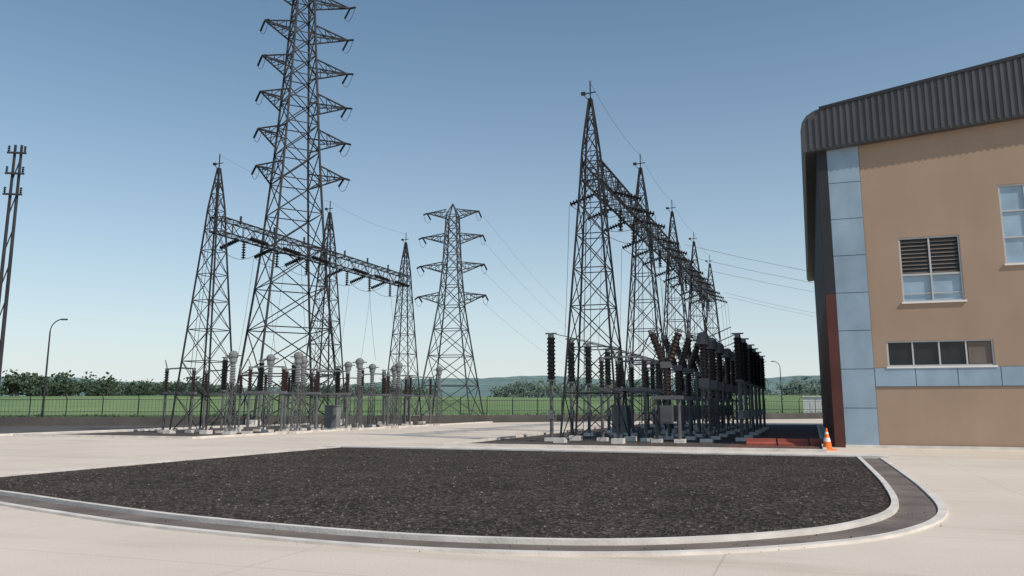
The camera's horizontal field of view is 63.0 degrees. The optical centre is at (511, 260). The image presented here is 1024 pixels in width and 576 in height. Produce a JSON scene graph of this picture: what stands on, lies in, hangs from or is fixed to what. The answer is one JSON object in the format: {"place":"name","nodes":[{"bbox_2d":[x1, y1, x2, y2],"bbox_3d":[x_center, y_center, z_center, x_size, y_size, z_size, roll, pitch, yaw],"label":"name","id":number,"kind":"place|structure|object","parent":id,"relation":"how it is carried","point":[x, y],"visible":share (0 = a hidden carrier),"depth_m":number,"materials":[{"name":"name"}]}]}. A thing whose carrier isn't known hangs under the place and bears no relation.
{"place":"outdoors","nodes":[
{"label":"outdoors","id":0,"kind":"place"},
{"bbox_2d":[0,425,201,433],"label":"asphalt road","id":1,"kind":"structure","parent":0,"point":[17,429],"depth_m":64.11,"materials":[{"name":"grey asphalt"}]},
{"bbox_2d":[41,319,67,416],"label":"street lamp","id":2,"kind":"object","parent":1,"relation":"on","point":[43,402],"visible":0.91,"depth_m":74.33,"materials":[{"name":"metal"}]},
{"bbox_2d":[1,415,749,425],"bbox_3d":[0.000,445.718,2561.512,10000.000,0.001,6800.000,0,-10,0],"label":"ground","id":3,"kind":"structure","parent":0,"point":[162,416],"depth_m":147.50,"materials":[{"name":"green plant"}]},
{"bbox_2d":[2,411,821,425],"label":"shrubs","id":4,"kind":"object","parent":3,"relation":"on","point":[38,415],"visible":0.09,"depth_m":77.92,"materials":[{"name":"green plant"}]},
{"bbox_2d":[771,361,781,402],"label":"street lamp","id":5,"kind":"object","parent":3,"relation":"on","point":[780,381],"visible":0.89,"depth_m":110.86,"materials":[{"name":"metal"}]},
{"bbox_2d":[802,396,821,412],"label":"white shed","id":6,"kind":"structure","parent":3,"relation":"on","point":[811,398],"depth_m":118.25,"materials":[{"name":"paint"}]},
{"bbox_2d":[0,375,819,397],"bbox_3d":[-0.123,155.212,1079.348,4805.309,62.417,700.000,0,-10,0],"label":"hills","id":7,"kind":"structure","parent":0,"point":[485,384],"depth_m":1048.29,"materials":[{"name":"green plant"}]},
{"bbox_2d":[0,395,820,414],"bbox_3d":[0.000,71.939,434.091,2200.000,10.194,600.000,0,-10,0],"label":"field","id":8,"kind":"structure","parent":0,"point":[788,400],"depth_m":241.53,"materials":[{"name":"green plant"}]},
{"bbox_2d":[0,369,255,395],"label":"distant trees","id":9,"kind":"object","parent":8,"relation":"on","point":[34,386],"visible":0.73,"depth_m":414.66,"materials":[{"name":"green plant"}]},
{"bbox_2d":[82,376,820,397],"bbox_3d":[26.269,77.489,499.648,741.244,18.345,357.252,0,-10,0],"label":"distant trees","id":10,"kind":"object","parent":8,"relation":"on","point":[799,388],"visible":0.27,"depth_m":487.91,"materials":[{"name":"green plant"}]},
{"bbox_2d":[411,204,488,415],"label":"transmission tower","id":11,"kind":"structure","parent":0,"point":[457,240],"depth_m":111.18,"materials":[{"name":"metal"}]},
{"bbox_2d":[0,419,1023,575],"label":"concrete pavement","id":12,"kind":"structure","parent":0,"point":[979,531],"depth_m":10.92,"materials":[{"name":"beige concrete"}]},
{"bbox_2d":[0,145,26,382],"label":"utility pole","id":13,"kind":"object","parent":12,"relation":"on","point":[5,244],"visible":1,"depth_m":46.38,"materials":[{"name":"metal"}]},
{"bbox_2d":[61,423,446,436],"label":"yard gravel","id":14,"kind":"structure","parent":12,"relation":"on","point":[155,433],"depth_m":54.90,"materials":[{"name":"grey gravel"}]},
{"bbox_2d":[157,360,196,432],"bbox_3d":[-21.958,8.942,55.007,2.700,4.761,0.500,-3,-10,19],"label":"disconnector switch","id":15,"kind":"object","parent":14,"relation":"on","point":[165,387],"visible":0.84,"depth_m":54.88,"materials":[{"name":"metal"}]},
{"bbox_2d":[202,365,234,430],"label":"disconnector switch","id":16,"kind":"object","parent":14,"relation":"on","point":[205,389],"visible":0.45,"depth_m":58.74,"materials":[{"name":"metal"}]},
{"bbox_2d":[215,357,228,432],"bbox_3d":[-18.747,8.736,54.212,0.540,4.896,0.540,-3,-10,19],"label":"surge arrester","id":17,"kind":"object","parent":14,"relation":"on","point":[224,377],"visible":0.97,"depth_m":54.19,"materials":[{"name":"ceramic"}]},
{"bbox_2d":[222,351,241,433],"bbox_3d":[-17.551,8.257,52.250,1.200,5.170,0.620,-3,-10,19],"label":"voltage transformer","id":18,"kind":"object","parent":14,"relation":"on","point":[233,356],"visible":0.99,"depth_m":52.22,"materials":[{"name":"metal"}]},
{"bbox_2d":[236,365,267,428],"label":"disconnector switch","id":19,"kind":"object","parent":14,"relation":"on","point":[240,389],"visible":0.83,"depth_m":62.28,"materials":[{"name":"metal"}]},
{"bbox_2d":[253,360,265,430],"bbox_3d":[-17.445,9.363,57.834,0.540,4.896,0.540,-3,-10,19],"label":"surge arrester","id":20,"kind":"object","parent":14,"relation":"on","point":[260,383],"visible":0.94,"depth_m":57.80,"materials":[{"name":"ceramic"}]},
{"bbox_2d":[242,358,286,433],"bbox_3d":[-15.459,8.494,52.426,2.700,4.761,0.500,-1,-10,8],"label":"disconnector switch","id":21,"kind":"object","parent":14,"relation":"on","point":[249,392],"visible":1,"depth_m":52.33,"materials":[{"name":"metal"}]},
{"bbox_2d":[261,354,278,431],"bbox_3d":[-16.249,8.884,55.872,1.200,5.170,0.620,-3,-10,19],"label":"voltage transformer","id":22,"kind":"object","parent":14,"relation":"on","point":[270,358],"visible":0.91,"depth_m":55.83,"materials":[{"name":"metal"}]},
{"bbox_2d":[286,362,295,429],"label":"surge arrester","id":23,"kind":"object","parent":14,"relation":"on","point":[293,373],"visible":0.66,"depth_m":61.46,"materials":[{"name":"metal"}]},
{"bbox_2d":[163,154,425,433],"bbox_3d":[-15.271,4.234,68.601,6.024,18.719,31.590,-3,-10,19],"label":"substation gantry","id":24,"kind":"object","parent":14,"relation":"on","point":[325,262],"visible":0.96,"depth_m":64.09,"materials":[{"name":"metal"}]},
{"bbox_2d":[285,368,313,427],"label":"disconnector switch","id":25,"kind":"object","parent":14,"relation":"on","point":[310,400],"visible":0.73,"depth_m":67.83,"materials":[{"name":"metal"}]},
{"bbox_2d":[279,361,320,431],"bbox_3d":[-14.158,9.122,56.048,2.700,4.761,0.500,-1,-10,8],"label":"disconnector switch","id":26,"kind":"object","parent":14,"relation":"on","point":[317,385],"visible":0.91,"depth_m":55.94,"materials":[{"name":"metal"}]},
{"bbox_2d":[295,357,310,430],"bbox_3d":[-14.947,9.512,59.495,1.200,5.170,0.620,-3,-10,19],"label":"voltage transformer","id":27,"kind":"object","parent":14,"relation":"on","point":[305,361],"visible":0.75,"depth_m":59.47,"materials":[{"name":"metal"}]},
{"bbox_2d":[311,372,339,424],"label":"disconnector switch","id":28,"kind":"object","parent":14,"relation":"on","point":[321,395],"visible":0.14,"depth_m":71.72,"materials":[{"name":"metal"}]},
{"bbox_2d":[311,363,350,430],"bbox_3d":[-12.856,9.750,59.671,2.700,4.761,0.500,-1,-10,8],"label":"disconnector switch","id":29,"kind":"object","parent":14,"relation":"on","point":[347,379],"visible":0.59,"depth_m":59.52,"materials":[{"name":"metal"}]},
{"bbox_2d":[322,405,341,429],"bbox_3d":[-13.082,11.468,60.854,1.200,1.780,0.800,-3,-10,19],"label":"control cabinet","id":30,"kind":"object","parent":14,"relation":"on","point":[332,417],"visible":0.94,"depth_m":60.58,"materials":[{"name":"metal"}]},
{"bbox_2d":[335,366,340,427],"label":"surge arrester","id":31,"kind":"object","parent":14,"relation":"on","point":[337,384],"visible":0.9,"depth_m":67.27,"materials":[{"name":"metal"}]},
{"bbox_2d":[341,361,354,427],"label":"voltage transformer","id":32,"kind":"object","parent":14,"relation":"on","point":[348,365],"visible":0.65,"depth_m":65.21,"materials":[{"name":"metal"}]},
{"bbox_2d":[338,377,362,424],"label":"disconnector switch","id":33,"kind":"object","parent":14,"relation":"on","point":[349,396],"visible":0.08,"depth_m":75.28,"materials":[{"name":"metal"}]},
{"bbox_2d":[361,368,364,425],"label":"surge arrester","id":34,"kind":"object","parent":14,"relation":"on","point":[363,371],"visible":0.34,"depth_m":70.97,"materials":[{"name":"metal"}]},
{"bbox_2d":[366,364,378,426],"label":"current transformer","id":35,"kind":"object","parent":14,"relation":"on","point":[372,367],"visible":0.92,"depth_m":68.80,"materials":[{"name":"metal"}]},
{"bbox_2d":[357,373,391,427],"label":"disconnector switch","id":36,"kind":"object","parent":14,"relation":"on","point":[387,395],"visible":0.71,"depth_m":65.30,"materials":[{"name":"metal"}]},
{"bbox_2d":[379,370,386,424],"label":"surge arrester","id":37,"kind":"object","parent":14,"relation":"on","point":[382,396],"visible":0.52,"depth_m":74.42,"materials":[{"name":"metal"}]},
{"bbox_2d":[388,367,397,425],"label":"voltage transformer","id":38,"kind":"object","parent":14,"relation":"on","point":[393,370],"visible":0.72,"depth_m":72.53,"materials":[{"name":"metal"}]},
{"bbox_2d":[380,370,413,426],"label":"disconnector switch","id":39,"kind":"object","parent":14,"relation":"on","point":[410,394],"visible":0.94,"depth_m":68.95,"materials":[{"name":"metal"}]},
{"bbox_2d":[402,371,433,425],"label":"disconnector switch","id":40,"kind":"object","parent":14,"relation":"on","point":[429,396],"visible":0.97,"depth_m":72.57,"materials":[{"name":"metal"}]},
{"bbox_2d":[433,366,445,425],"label":"current transformer","id":41,"kind":"object","parent":14,"relation":"on","point":[439,369],"visible":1,"depth_m":73.42,"materials":[{"name":"metal"}]},
{"bbox_2d":[232,0,355,424],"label":"transmission tower","id":42,"kind":"structure","parent":12,"relation":"on","point":[340,6],"depth_m":83.02,"materials":[{"name":"metal"}]},
{"bbox_2d":[288,352,306,433],"bbox_3d":[-13.706,8.423,53.208,1.200,5.170,0.620,-3,-10,19],"label":"voltage transformer","id":43,"kind":"object","parent":12,"relation":"on","point":[298,357],"visible":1,"depth_m":53.16,"materials":[{"name":"metal"}]},
{"bbox_2d":[352,358,366,429],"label":"voltage transformer","id":44,"kind":"object","parent":12,"relation":"on","point":[359,362],"visible":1,"depth_m":60.45,"materials":[{"name":"metal"}]},
{"bbox_2d":[392,362,405,427],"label":"voltage transformer","id":45,"kind":"object","parent":12,"relation":"on","point":[398,366],"visible":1,"depth_m":66.18,"materials":[{"name":"metal"}]},
{"bbox_2d":[0,413,822,425],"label":"fence base wall","id":46,"kind":"structure","parent":12,"relation":"on","point":[69,421],"depth_m":76.44,"materials":[{"name":"concrete"}]},
{"bbox_2d":[0,395,821,416],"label":"perimeter fence","id":47,"kind":"object","parent":46,"relation":"on","point":[460,400],"visible":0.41,"depth_m":77.71,"materials":[{"name":"metal"}]},
{"bbox_2d":[0,421,826,452],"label":"kerb","id":48,"kind":"structure","parent":12,"relation":"on","point":[457,443],"depth_m":45.03,"materials":[{"name":"concrete"}]},
{"bbox_2d":[0,458,937,550],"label":"gutter","id":49,"kind":"object","parent":12,"relation":"on","point":[917,498],"visible":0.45,"depth_m":12.08,"materials":[{"name":"concrete"}]},
{"bbox_2d":[0,447,940,551],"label":"gravel bed","id":50,"kind":"object","parent":12,"relation":"on","point":[654,522],"visible":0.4,"depth_m":17.35,"materials":[{"name":"black gravel"}]},
{"bbox_2d":[0,446,946,556],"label":"kerb","id":51,"kind":"structure","parent":12,"relation":"on","point":[936,519],"depth_m":11.46,"materials":[{"name":"concrete"}]},
{"bbox_2d":[323,445,889,458],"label":"kerb","id":52,"kind":"structure","parent":12,"relation":"on","point":[875,456],"depth_m":31.38,"materials":[{"name":"concrete"}]},
{"bbox_2d":[474,424,821,448],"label":"yard gravel","id":53,"kind":"structure","parent":12,"relation":"on","point":[730,439],"depth_m":43.82,"materials":[{"name":"grey gravel"}]},
{"bbox_2d":[544,333,556,440],"bbox_3d":[1.997,6.398,42.316,0.600,5.440,0.600,-3,-10,19],"label":"surge arrester","id":54,"kind":"object","parent":53,"relation":"on","point":[551,369],"visible":0.98,"depth_m":42.28,"materials":[{"name":"ceramic"}]},
{"bbox_2d":[565,338,578,437],"bbox_3d":[3.266,7.010,45.846,0.600,5.440,0.600,-3,-10,19],"label":"surge arrester","id":55,"kind":"object","parent":53,"relation":"on","point":[571,382],"visible":0.68,"depth_m":45.78,"materials":[{"name":"ceramic"}]},
{"bbox_2d":[583,343,595,435],"bbox_3d":[4.534,7.622,49.375,0.600,5.440,0.600,-3,-10,19],"label":"surge arrester","id":56,"kind":"object","parent":53,"relation":"on","point":[587,363],"visible":0.73,"depth_m":49.31,"materials":[{"name":"ceramic"}]},
{"bbox_2d":[603,348,611,432],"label":"surge arrester","id":57,"kind":"object","parent":53,"relation":"on","point":[607,371],"visible":0.77,"depth_m":54.05,"materials":[{"name":"ceramic"}]},
{"bbox_2d":[615,352,622,404],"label":"surge arrester","id":58,"kind":"object","parent":53,"relation":"on","point":[620,370],"visible":0.27,"depth_m":57.65,"materials":[{"name":"ceramic"}]},
{"bbox_2d":[610,405,630,434],"bbox_3d":[6.582,9.645,50.334,1.200,1.780,0.800,-3,-10,19],"label":"control cabinet","id":59,"kind":"object","parent":53,"relation":"on","point":[623,430],"visible":0.51,"depth_m":50.04,"materials":[{"name":"metal"}]},
{"bbox_2d":[596,347,651,441],"bbox_3d":[5.597,6.678,41.943,2.700,4.761,0.500,-3,-10,19],"label":"disconnector switch","id":60,"kind":"object","parent":53,"relation":"on","point":[644,388],"visible":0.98,"depth_m":41.76,"materials":[{"name":"metal"}]},
{"bbox_2d":[628,355,636,429],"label":"surge arrester","id":61,"kind":"object","parent":53,"relation":"on","point":[633,380],"visible":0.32,"depth_m":61.26,"materials":[{"name":"ceramic"}]},
{"bbox_2d":[613,351,664,438],"bbox_3d":[6.865,7.290,45.473,2.700,4.761,0.500,-3,-10,19],"label":"disconnector switch","id":62,"kind":"object","parent":53,"relation":"on","point":[658,390],"visible":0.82,"depth_m":45.27,"materials":[{"name":"metal"}]},
{"bbox_2d":[553,81,732,443],"bbox_3d":[13.426,4.183,68.309,4.924,18.719,58.790,-3,-10,19],"label":"substation gantry","id":63,"kind":"object","parent":53,"relation":"on","point":[698,282],"visible":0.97,"depth_m":49.45,"materials":[{"name":"metal"}]},
{"bbox_2d":[483,221,814,377],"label":"power lines","id":64,"kind":"object","parent":63,"relation":"attached to","point":[696,258],"visible":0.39,"depth_m":91.21,"materials":[{"name":"metal"}]},
{"bbox_2d":[555,327,765,366],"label":"busbar conductors","id":65,"kind":"object","parent":63,"relation":"attached to","point":[597,344],"visible":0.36,"depth_m":42.78,"materials":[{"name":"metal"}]},
{"bbox_2d":[627,355,675,435],"bbox_3d":[8.134,7.901,49.002,2.700,4.761,0.500,-3,-10,19],"label":"disconnector switch","id":66,"kind":"object","parent":53,"relation":"on","point":[631,376],"visible":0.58,"depth_m":49.15,"materials":[{"name":"metal"}]},
{"bbox_2d":[650,364,654,426],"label":"surge arrester","id":67,"kind":"object","parent":53,"relation":"on","point":[652,371],"visible":0.69,"depth_m":69.37,"materials":[{"name":"metal"}]},
{"bbox_2d":[643,366,686,433],"bbox_3d":[9.830,8.719,53.721,2.700,4.761,0.500,-3,-10,19],"label":"disconnector switch","id":68,"kind":"object","parent":53,"relation":"on","point":[682,403],"visible":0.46,"depth_m":53.65,"materials":[{"name":"metal"}]},
{"bbox_2d":[648,328,685,442],"bbox_3d":[7.487,6.056,40.475,1.708,5.486,0.865,-3,-10,19],"label":"circuit breaker","id":69,"kind":"object","parent":53,"relation":"on","point":[666,414],"visible":1,"depth_m":40.49,"materials":[{"name":"metal"}]},
{"bbox_2d":[654,366,694,430],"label":"disconnector switch","id":70,"kind":"object","parent":53,"relation":"on","point":[692,393],"visible":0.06,"depth_m":56.99,"materials":[{"name":"metal"}]},
{"bbox_2d":[661,335,696,439],"bbox_3d":[8.756,6.668,44.005,1.708,5.486,0.865,-3,-10,19],"label":"circuit breaker","id":71,"kind":"object","parent":53,"relation":"on","point":[677,368],"visible":0.89,"depth_m":44.03,"materials":[{"name":"ceramic"}]},
{"bbox_2d":[664,371,701,429],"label":"disconnector switch","id":72,"kind":"object","parent":53,"relation":"on","point":[694,401],"visible":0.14,"depth_m":60.45,"materials":[{"name":"metal"}]},
{"bbox_2d":[675,341,704,436],"bbox_3d":[10.024,7.279,47.534,1.708,5.486,0.865,-3,-10,19],"label":"circuit breaker","id":73,"kind":"object","parent":53,"relation":"on","point":[687,371],"visible":0.71,"depth_m":47.57,"materials":[{"name":"ceramic"}]},
{"bbox_2d":[674,373,707,427],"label":"disconnector switch","id":74,"kind":"object","parent":53,"relation":"on","point":[684,395],"visible":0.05,"depth_m":65.37,"materials":[{"name":"metal"}]},
{"bbox_2d":[681,375,712,426],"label":"disconnector switch","id":75,"kind":"object","parent":53,"relation":"on","point":[685,425],"visible":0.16,"depth_m":69.11,"materials":[{"name":"metal"}]},
{"bbox_2d":[687,349,714,433],"bbox_3d":[11.720,8.097,52.253,1.708,5.486,0.865,-3,-10,19],"label":"circuit breaker","id":76,"kind":"object","parent":53,"relation":"on","point":[696,371],"visible":0.48,"depth_m":52.23,"materials":[{"name":"metal"}]},
{"bbox_2d":[693,332,713,442],"bbox_3d":[9.434,6.192,40.864,1.000,5.350,0.600,-3,-10,19],"label":"current transformer","id":77,"kind":"object","parent":53,"relation":"on","point":[703,344],"visible":1,"depth_m":40.79,"materials":[{"name":"metal"}]},
{"bbox_2d":[692,351,720,431],"bbox_3d":[12.989,8.709,55.782,1.708,5.486,0.865,-3,-10,19],"label":"circuit breaker","id":78,"kind":"object","parent":53,"relation":"on","point":[699,364],"visible":0.18,"depth_m":55.72,"materials":[{"name":"metal"}]},
{"bbox_2d":[699,354,723,430],"bbox_3d":[14.257,9.320,59.312,1.708,5.486,0.865,-3,-10,19],"label":"circuit breaker","id":79,"kind":"object","parent":53,"relation":"on","point":[713,407],"visible":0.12,"depth_m":58.96,"materials":[{"name":"metal"}]},
{"bbox_2d":[706,338,721,439],"bbox_3d":[10.703,6.804,44.393,1.000,5.350,0.600,-3,-10,19],"label":"current transformer","id":80,"kind":"object","parent":53,"relation":"on","point":[711,347],"visible":0.95,"depth_m":44.33,"materials":[{"name":"ceramic"}]},
{"bbox_2d":[708,357,731,428],"bbox_3d":[15.953,10.138,64.031,1.708,5.486,0.865,-3,-10,19],"label":"circuit breaker","id":81,"kind":"object","parent":53,"relation":"on","point":[724,399],"visible":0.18,"depth_m":63.75,"materials":[{"name":"metal"}]},
{"bbox_2d":[715,343,727,436],"bbox_3d":[11.971,7.415,47.922,1.000,5.350,0.600,-3,-10,19],"label":"current transformer","id":82,"kind":"object","parent":53,"relation":"on","point":[719,351],"visible":0.95,"depth_m":47.87,"materials":[{"name":"ceramic"}]},
{"bbox_2d":[720,367,736,427],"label":"circuit breaker","id":83,"kind":"object","parent":53,"relation":"on","point":[729,401],"visible":0.08,"depth_m":67.33,"materials":[{"name":"metal"}]},
{"bbox_2d":[722,348,735,433],"bbox_3d":[13.667,8.233,52.641,1.000,5.350,0.600,-3,-10,19],"label":"current transformer","id":84,"kind":"object","parent":53,"relation":"on","point":[727,355],"visible":0.98,"depth_m":52.58,"materials":[{"name":"metal"}]},
{"bbox_2d":[722,364,739,425],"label":"circuit breaker","id":85,"kind":"object","parent":53,"relation":"on","point":[730,406],"visible":0.13,"depth_m":70.64,"materials":[{"name":"metal"}]},
{"bbox_2d":[730,352,739,431],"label":"current transformer","id":86,"kind":"object","parent":53,"relation":"on","point":[733,375],"visible":0.59,"depth_m":56.09,"materials":[{"name":"metal"}]},
{"bbox_2d":[735,382,744,430],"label":"current transformer","id":87,"kind":"object","parent":53,"relation":"on","point":[738,404],"visible":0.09,"depth_m":59.48,"materials":[{"name":"metal"}]},
{"bbox_2d":[742,384,749,428],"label":"current transformer","id":88,"kind":"object","parent":53,"relation":"on","point":[743,402],"visible":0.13,"depth_m":64.22,"materials":[{"name":"metal"}]},
{"bbox_2d":[747,386,751,426],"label":"current transformer","id":89,"kind":"object","parent":53,"relation":"on","point":[748,391],"visible":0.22,"depth_m":67.70,"materials":[{"name":"metal"}]},
{"bbox_2d":[757,352,765,431],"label":"surge arrester","id":90,"kind":"object","parent":53,"relation":"on","point":[758,388],"visible":0.54,"depth_m":57.51,"materials":[{"name":"ceramic"}]},
{"bbox_2d":[760,356,768,429],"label":"surge arrester","id":91,"kind":"object","parent":53,"relation":"on","point":[762,365],"visible":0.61,"depth_m":62.26,"materials":[{"name":"ceramic"}]},
{"bbox_2d":[725,432,814,448],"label":"red gravel","id":92,"kind":"structure","parent":53,"relation":"on","point":[787,435],"depth_m":44.97,"materials":[{"name":"red gravel"}]},
{"bbox_2d":[731,333,748,440],"bbox_3d":[11.549,6.401,42.328,0.600,5.440,0.600,-3,-10,19],"label":"surge arrester","id":93,"kind":"object","parent":92,"relation":"on","point":[738,357],"visible":0.99,"depth_m":42.30,"materials":[{"name":"ceramic"}]},
{"bbox_2d":[741,338,753,437],"bbox_3d":[12.818,7.012,45.858,0.600,5.440,0.600,-3,-10,19],"label":"surge arrester","id":94,"kind":"object","parent":92,"relation":"on","point":[745,370],"visible":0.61,"depth_m":45.77,"materials":[{"name":"ceramic"}]},
{"bbox_2d":[747,344,758,434],"bbox_3d":[14.514,7.830,50.577,0.600,5.440,0.600,-3,-10,19],"label":"surge arrester","id":95,"kind":"object","parent":92,"relation":"on","point":[750,359],"visible":0.81,"depth_m":50.52,"materials":[{"name":"ceramic"}]},
{"bbox_2d":[753,348,762,432],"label":"surge arrester","id":96,"kind":"object","parent":92,"relation":"on","point":[756,377],"visible":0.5,"depth_m":54.01,"materials":[{"name":"ceramic"}]},
{"bbox_2d":[746,438,834,445],"bbox_3d":[12.528,8.122,37.268,3.980,0.300,0.500,-2,-10,14],"label":"red road barrier","id":97,"kind":"object","parent":92,"relation":"on","point":[782,442],"visible":0.77,"depth_m":37.19,"materials":[{"name":"plastic"}]},
{"bbox_2d":[818,428,836,450],"bbox_3d":[12.700,7.213,33.663,0.520,0.880,0.520,2,-10,-11],"label":"traffic cone","id":98,"kind":"object","parent":12,"relation":"on","point":[827,442],"visible":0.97,"depth_m":33.54,"materials":[{"name":"orange plastic"}]},
{"bbox_2d":[814,151,845,447],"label":"side walls","id":99,"kind":"structure","parent":12,"relation":"on","point":[829,357],"depth_m":37.61,"materials":[{"name":"brown paint"}]},
{"bbox_2d":[800,53,1023,280],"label":"roof","id":100,"kind":"structure","parent":99,"relation":"on","point":[991,92],"depth_m":36.66,"materials":[{"name":"grey metal"}]},
{"bbox_2d":[846,445,1023,449],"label":"plinth","id":101,"kind":"structure","parent":12,"relation":"on","point":[935,447],"depth_m":34.54,"materials":[{"name":"concrete"}]},
{"bbox_2d":[858,119,1023,446],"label":"front wall","id":102,"kind":"structure","parent":12,"relation":"on","point":[942,183],"depth_m":35.53,"materials":[{"name":"beige paint"}]},
{"bbox_2d":[826,146,1023,444],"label":"facade panels","id":103,"kind":"object","parent":102,"relation":"attached to","point":[862,378],"visible":0.98,"depth_m":36.27,"materials":[{"name":"blue metal"}]},
{"bbox_2d":[886,183,1023,367],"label":"windows and door","id":104,"kind":"structure","parent":102,"relation":"attached to","point":[931,268],"depth_m":35.55,"materials":[{"name":"glass"}]},
{"bbox_2d":[0,0,1023,387],"label":"sky","id":105,"kind":"structure","parent":0,"point":[123,112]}
]}

